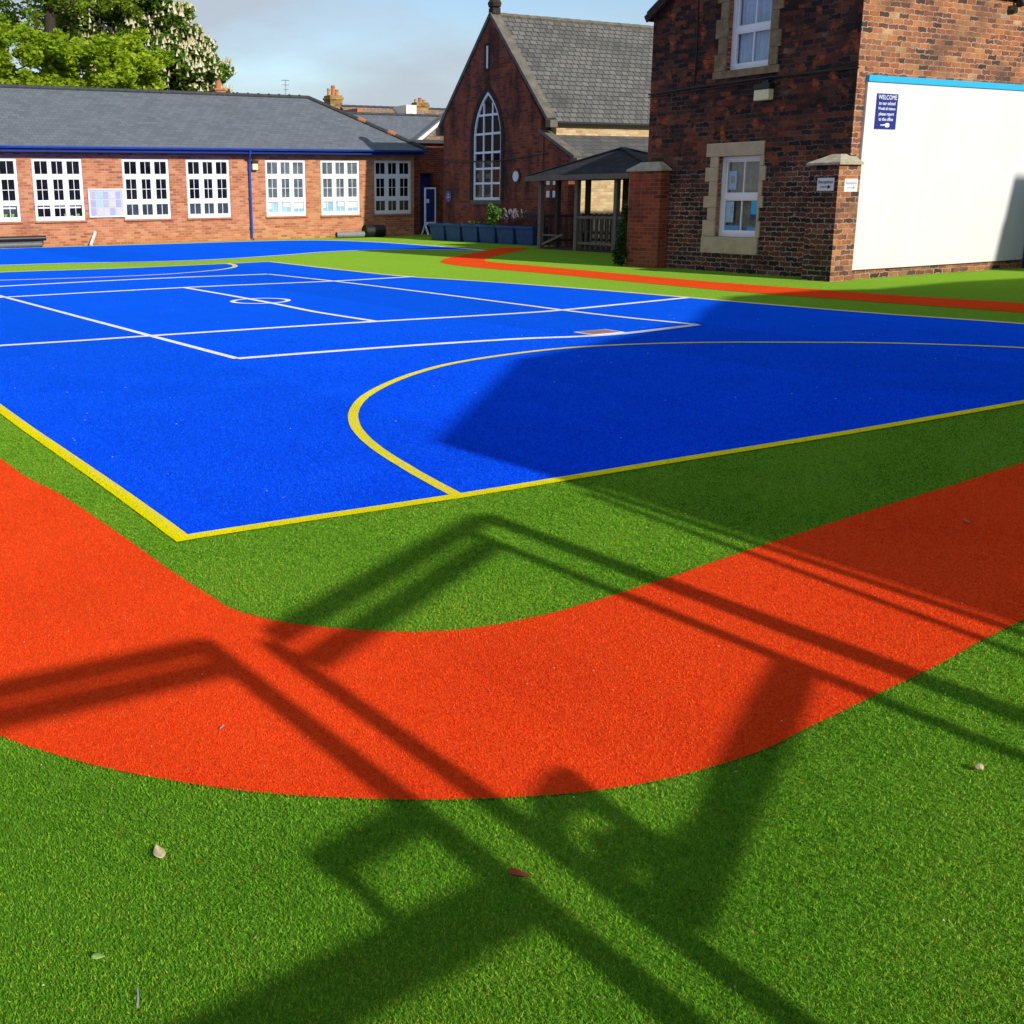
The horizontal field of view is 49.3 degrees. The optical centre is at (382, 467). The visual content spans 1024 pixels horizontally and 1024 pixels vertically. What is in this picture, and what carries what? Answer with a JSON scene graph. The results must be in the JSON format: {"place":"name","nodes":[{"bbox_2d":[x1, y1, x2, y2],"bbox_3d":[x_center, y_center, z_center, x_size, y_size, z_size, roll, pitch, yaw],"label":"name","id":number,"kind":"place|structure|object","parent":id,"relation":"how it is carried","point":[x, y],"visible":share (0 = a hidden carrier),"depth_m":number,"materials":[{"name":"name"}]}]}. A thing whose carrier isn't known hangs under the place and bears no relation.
{"place":"outdoors","nodes":[
{"label":"outdoors","id":0,"kind":"place"},
{"bbox_2d":[0,0,144,75],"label":"lime tree","id":1,"kind":"object","parent":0,"point":[48,22],"visible":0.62,"depth_m":53.38,"materials":[{"name":"green plant"}]},
{"bbox_2d":[0,21,175,89],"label":"bright tree","id":2,"kind":"object","parent":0,"point":[126,60],"visible":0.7,"depth_m":50.41,"materials":[{"name":"green plant"}]},
{"bbox_2d":[54,0,236,92],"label":"horse chestnut","id":3,"kind":"object","parent":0,"point":[198,65],"visible":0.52,"depth_m":56.44,"materials":[{"name":"green plant"}]},
{"bbox_2d":[0,240,483,264],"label":"blue path","id":4,"kind":"structure","parent":0,"point":[138,253],"depth_m":33.18,"materials":[{"name":"blue plastic"}]},
{"bbox_2d":[0,0,656,107],"label":"sky","id":5,"kind":"structure","parent":0,"point":[375,52],"materials":[{"name":"blue"}]},
{"bbox_2d":[323,85,343,108],"bbox_3d":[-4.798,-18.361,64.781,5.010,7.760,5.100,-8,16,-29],"label":"chimney","id":6,"kind":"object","parent":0,"point":[333,97],"depth_m":64.07,"materials":[{"name":"brick"}]},
{"bbox_2d":[345,111,438,138],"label":"slate house","id":7,"kind":"structure","parent":0,"point":[409,126],"depth_m":51.85,"materials":[{"name":"stone"}]},
{"bbox_2d":[340,98,445,114],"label":"tiled house","id":8,"kind":"structure","parent":0,"point":[419,106],"depth_m":65.22,"materials":[{"name":"red brick"}]},
{"bbox_2d":[410,112,443,139],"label":"annexe","id":9,"kind":"structure","parent":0,"point":[427,132],"depth_m":47.49,"materials":[{"name":"brown tile"}]},
{"bbox_2d":[0,234,1023,1023],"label":"turf","id":10,"kind":"structure","parent":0,"point":[1006,284],"depth_m":2.86,"materials":[{"name":"green plastic"}]},
{"bbox_2d":[0,235,45,248],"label":"black roll","id":11,"kind":"object","parent":10,"relation":"on","point":[7,242],"visible":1,"depth_m":36.33,"materials":[{"name":"plastic"}]},
{"bbox_2d":[89,231,96,245],"bbox_3d":[-9.838,-7.797,37.536,0.060,0.500,0.592,1,14,7],"label":"plank","id":12,"kind":"object","parent":10,"relation":"on","point":[93,238],"visible":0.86,"depth_m":37.49,"materials":[{"name":"white paint"}]},
{"bbox_2d":[91,953,104,958],"bbox_3d":[-0.612,1.049,2.374,0.027,0.005,0.020,-8,16,-29],"label":"fallen leaf","id":13,"kind":"object","parent":10,"relation":"on","point":[96,955],"visible":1,"depth_m":2.37,"materials":[{"name":"green plant"}]},
{"bbox_2d":[136,988,138,1008],"bbox_3d":[-0.496,1.076,2.242,0.005,0.021,0.039,-3,14,-9],"label":"twig","id":14,"kind":"object","parent":10,"relation":"on","point":[137,998],"visible":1,"depth_m":2.24,"materials":[{"name":"grey wood"}]},
{"bbox_2d":[153,843,165,857],"bbox_3d":[-0.559,0.954,2.749,0.030,0.008,0.070,-8,16,-29],"label":"fallen leaf","id":15,"kind":"object","parent":10,"relation":"on","point":[159,852],"visible":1,"depth_m":2.75,"materials":[{"name":"beige plant"}]},
{"bbox_2d":[0,80,429,246],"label":"classroom block","id":16,"kind":"structure","parent":10,"relation":"on","point":[174,165],"depth_m":39.77,"materials":[{"name":"orange brick"}]},
{"bbox_2d":[0,158,22,223],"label":"window","id":17,"kind":"structure","parent":16,"relation":"in","point":[9,194],"depth_m":36.21,"materials":[{"name":"white plastic"}]},
{"bbox_2d":[31,158,87,222],"bbox_3d":[-10.839,-9.283,36.959,1.750,2.081,0.182,-8,16,-29],"label":"window","id":18,"kind":"structure","parent":16,"relation":"in","point":[57,182],"depth_m":36.97,"materials":[{"name":"white plastic"}]},
{"bbox_2d":[87,189,124,217],"bbox_3d":[-9.448,-9.063,37.763,1.220,0.950,0.059,-8,16,-29],"label":"notice board","id":19,"kind":"object","parent":16,"relation":"attached to","point":[105,202],"visible":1,"depth_m":37.74,"materials":[{"name":"white paper"}]},
{"bbox_2d":[122,159,172,220],"bbox_3d":[-8.204,-9.671,38.413,1.760,2.081,0.160,-8,16,-29],"label":"window","id":20,"kind":"structure","parent":16,"relation":"in","point":[145,181],"depth_m":38.44,"materials":[{"name":"white plastic"}]},
{"bbox_2d":[186,159,232,219],"bbox_3d":[-6.224,-9.965,39.515,1.730,2.081,0.160,-8,16,-29],"label":"window","id":21,"kind":"structure","parent":16,"relation":"in","point":[208,185],"depth_m":39.54,"materials":[{"name":"white plastic"}]},
{"bbox_2d":[251,158,257,169],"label":"floodlight","id":22,"kind":"object","parent":16,"relation":"attached to","point":[254,164],"visible":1,"depth_m":40.02,"materials":[{"name":"black plastic"}]},
{"bbox_2d":[265,160,307,217],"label":"window","id":23,"kind":"structure","parent":16,"relation":"in","point":[285,179],"depth_m":41.01,"materials":[{"name":"white plastic"}]},
{"bbox_2d":[320,160,361,216],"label":"window","id":24,"kind":"structure","parent":16,"relation":"in","point":[339,178],"depth_m":42.11,"materials":[{"name":"white plastic"}]},
{"bbox_2d":[374,160,412,215],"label":"window","id":25,"kind":"structure","parent":16,"relation":"in","point":[392,179],"depth_m":43.23,"materials":[{"name":"white plastic"}]},
{"bbox_2d":[335,231,364,237],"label":"mat roll","id":26,"kind":"object","parent":10,"relation":"on","point":[355,234],"visible":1,"depth_m":41.92,"materials":[{"name":"white plastic"}]},
{"bbox_2d":[362,225,385,236],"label":"turf roll","id":27,"kind":"object","parent":10,"relation":"on","point":[374,230],"visible":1,"depth_m":42.29,"materials":[{"name":"black plastic"}]},
{"bbox_2d":[412,140,443,234],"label":"link block","id":28,"kind":"structure","parent":10,"relation":"on","point":[429,169],"depth_m":44.54,"materials":[{"name":"red brick"}]},
{"bbox_2d":[420,173,429,233],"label":"door","id":29,"kind":"structure","parent":28,"relation":"in","point":[424,177],"depth_m":44.76,"materials":[{"name":"blue paint"}]},
{"bbox_2d":[421,187,435,234],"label":"display board","id":30,"kind":"object","parent":10,"relation":"on","point":[429,204],"visible":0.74,"depth_m":43.47,"materials":[{"name":"blue paint"}]},
{"bbox_2d":[428,223,452,240],"bbox_3d":[2.164,-8.343,38.988,0.690,0.585,0.980,-8,16,-29],"label":"planter","id":31,"kind":"object","parent":10,"relation":"on","point":[438,231],"visible":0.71,"depth_m":38.79,"materials":[{"name":"blue plastic"}]},
{"bbox_2d":[444,223,465,241],"bbox_3d":[2.668,-8.137,38.137,0.690,0.585,0.980,-8,16,-29],"label":"planter","id":32,"kind":"object","parent":10,"relation":"on","point":[453,231],"visible":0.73,"depth_m":37.94,"materials":[{"name":"plastic"}]},
{"bbox_2d":[460,224,487,242],"bbox_3d":[3.172,-7.931,37.286,0.690,0.585,0.980,-8,16,-29],"label":"planter","id":33,"kind":"object","parent":10,"relation":"on","point":[470,233],"visible":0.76,"depth_m":37.09,"materials":[{"name":"plastic"}]},
{"bbox_2d":[477,224,498,243],"bbox_3d":[3.676,-7.726,36.436,0.690,0.585,0.980,-8,16,-29],"label":"planter","id":34,"kind":"object","parent":10,"relation":"on","point":[487,233],"visible":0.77,"depth_m":36.22,"materials":[{"name":"plastic"}]},
{"bbox_2d":[484,202,501,224],"bbox_3d":[3.651,-8.320,36.281,0.500,0.807,0.824,-8,16,-29],"label":"bush","id":35,"kind":"object","parent":34,"relation":"on","point":[493,213],"visible":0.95,"depth_m":36.22,"materials":[{"name":"green plant"}]},
{"bbox_2d":[2,443,1014,1013],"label":"leaf litter","id":36,"kind":"object","parent":10,"relation":"on","point":[540,801],"visible":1,"depth_m":3.06,"materials":[{"name":"brown plant"}]},
{"bbox_2d":[495,225,528,244],"bbox_3d":[4.180,-7.520,35.585,0.690,0.585,0.980,-8,16,-29],"label":"planter","id":37,"kind":"object","parent":10,"relation":"on","point":[506,234],"visible":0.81,"depth_m":35.39,"materials":[{"name":"plastic"}]},
{"bbox_2d":[497,207,524,225],"bbox_3d":[4.190,-8.044,35.419,0.671,0.602,1.052,-8,16,-29],"label":"lavender","id":38,"kind":"object","parent":37,"relation":"on","point":[513,212],"visible":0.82,"depth_m":35.40,"materials":[{"name":"plant"}]},
{"bbox_2d":[0,261,1023,541],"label":"court","id":39,"kind":"object","parent":10,"relation":"on","point":[134,303],"visible":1,"depth_m":10.71,"materials":[{"name":"blue plastic"}]},
{"bbox_2d":[574,329,622,334],"bbox_3d":[2.531,-1.586,12.904,0.480,0.014,0.340,-8,16,-29],"label":"painted marking","id":40,"kind":"object","parent":39,"relation":"on","point":[598,332],"visible":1,"depth_m":12.85,"materials":[{"name":"white paint"}]},
{"bbox_2d":[507,868,532,876],"bbox_3d":[0.327,0.969,2.637,0.062,0.015,0.024,2,14,10],"label":"fallen leaf","id":41,"kind":"object","parent":10,"relation":"on","point":[516,872],"visible":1,"depth_m":2.64,"materials":[{"name":"red plant"}]},
{"bbox_2d":[20,270,1019,985],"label":"blossom litter","id":42,"kind":"object","parent":10,"relation":"on","point":[428,324],"visible":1,"depth_m":5.75,"materials":[{"name":"white plant"}]},
{"bbox_2d":[514,225,547,245],"bbox_3d":[4.684,-7.314,34.734,0.690,0.585,0.980,-8,16,-29],"label":"planter","id":43,"kind":"object","parent":10,"relation":"on","point":[526,235],"visible":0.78,"depth_m":34.46,"materials":[{"name":"plastic"}]},
{"bbox_2d":[516,210,537,225],"bbox_3d":[4.673,-7.812,34.586,0.626,0.542,1.050,-7,15,-24],"label":"tall plant","id":44,"kind":"object","parent":43,"relation":"on","point":[533,216],"visible":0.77,"depth_m":34.58,"materials":[{"name":"plant"}]},
{"bbox_2d":[436,0,653,245],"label":"chapel","id":45,"kind":"structure","parent":10,"relation":"on","point":[531,94],"depth_m":36.02,"materials":[{"name":"brick"}]},
{"bbox_2d":[445,191,451,201],"bbox_3d":[2.346,-9.644,39.209,0.034,0.381,0.400,-8,16,-29],"label":"blue plaque","id":46,"kind":"object","parent":45,"relation":"attached to","point":[448,196],"visible":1,"depth_m":39.17,"materials":[{"name":"plastic"}]},
{"bbox_2d":[470,84,503,204],"bbox_3d":[3.512,-10.785,36.887,0.160,3.850,1.930,-8,16,-29],"label":"window","id":47,"kind":"structure","parent":45,"relation":"in","point":[487,136],"depth_m":36.93,"materials":[{"name":"white paint"}]},
{"bbox_2d":[484,43,489,71],"bbox_3d":[3.431,-13.486,36.251,0.040,0.860,0.300,-8,16,-29],"label":"slit window","id":48,"kind":"structure","parent":45,"relation":"in","point":[486,46],"depth_m":36.24,"materials":[{"name":"glass"}]},
{"bbox_2d":[512,169,520,182],"bbox_3d":[4.317,-9.434,35.702,0.054,0.440,0.440,-8,16,-29],"label":"oval plaque","id":49,"kind":"object","parent":45,"relation":"attached to","point":[516,175],"visible":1,"depth_m":35.65,"materials":[{"name":"white plastic"}]},
{"bbox_2d":[525,147,647,252],"bbox_3d":[6.586,-7.423,30.510,2.539,2.790,5.560,-8,16,-29],"label":"shelter","id":50,"kind":"object","parent":10,"relation":"on","point":[615,164],"visible":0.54,"depth_m":30.76,"materials":[{"name":"wood"}]},
{"bbox_2d":[611,201,628,265],"bbox_3d":[5.281,-5.168,24.399,0.427,1.421,0.411,5,15,22],"label":"climbing shrub","id":51,"kind":"object","parent":10,"relation":"on","point":[620,256],"visible":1,"depth_m":24.39,"materials":[{"name":"green plant"}]},
{"bbox_2d":[975,763,983,769],"bbox_3d":[1.682,0.841,3.112,0.024,0.019,0.024,9,17,35],"label":"pebble","id":52,"kind":"object","parent":10,"relation":"on","point":[979,766],"visible":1,"depth_m":3.10,"materials":[{"name":"beige stone"}]},
{"bbox_2d":[0,247,1023,799],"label":"path","id":53,"kind":"structure","parent":0,"point":[470,259],"depth_m":3.88,"materials":[{"name":"plastic"}]},
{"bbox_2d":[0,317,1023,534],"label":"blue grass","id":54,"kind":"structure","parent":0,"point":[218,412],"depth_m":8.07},
{"bbox_2d":[626,0,1023,281],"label":"brick house","id":55,"kind":"structure","parent":0,"point":[727,174],"depth_m":21.06,"materials":[{"name":"brick"}]},
{"bbox_2d":[700,141,766,254],"bbox_3d":[7.090,-5.368,21.992,0.350,2.150,1.560,-8,16,-29],"label":"window","id":56,"kind":"structure","parent":55,"relation":"in","point":[742,199],"depth_m":22.05,"materials":[{"name":"white plastic"}]},
{"bbox_2d":[712,0,784,79],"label":"window","id":57,"kind":"structure","parent":55,"relation":"in","point":[760,34],"depth_m":21.32,"materials":[{"name":"white plastic"}]},
{"bbox_2d":[753,80,774,100],"bbox_3d":[7.203,-7.134,20.860,0.160,0.360,0.380,-8,16,-29],"label":"floodlight","id":58,"kind":"object","parent":55,"relation":"attached to","point":[764,91],"visible":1,"depth_m":20.78,"materials":[{"name":"black plastic"}]},
{"bbox_2d":[817,178,834,190],"bbox_3d":[7.831,-5.015,19.519,0.012,0.220,0.350,-8,16,-29],"label":"arrow sign","id":59,"kind":"object","parent":55,"relation":"attached to","point":[825,184],"visible":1,"depth_m":19.51,"materials":[{"name":"white paper"}]},
{"bbox_2d":[843,179,857,191],"bbox_3d":[8.257,-4.986,19.468,0.350,0.220,0.012,-8,16,-29],"label":"arrow sign","id":60,"kind":"object","parent":55,"relation":"attached to","point":[850,185],"visible":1,"depth_m":19.46,"materials":[{"name":"white paper"}]},
{"bbox_2d":[852,75,1023,269],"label":"wall board","id":61,"kind":"object","parent":55,"relation":"attached to","point":[942,176],"depth_m":20.80,"materials":[{"name":"paint"}]},
{"bbox_2d":[874,93,898,128],"bbox_3d":[8.979,-6.355,19.682,0.580,0.600,0.015,-8,16,-29],"label":"welcome sign","id":62,"kind":"object","parent":61,"relation":"attached to","point":[886,111],"visible":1,"depth_m":19.67,"materials":[{"name":"blue plastic"}]},
{"bbox_2d":[1013,0,1023,6],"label":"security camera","id":63,"kind":"object","parent":55,"relation":"attached to","point":[1019,3],"visible":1,"depth_m":20.70,"materials":[{"name":"black plastic"}]}
]}

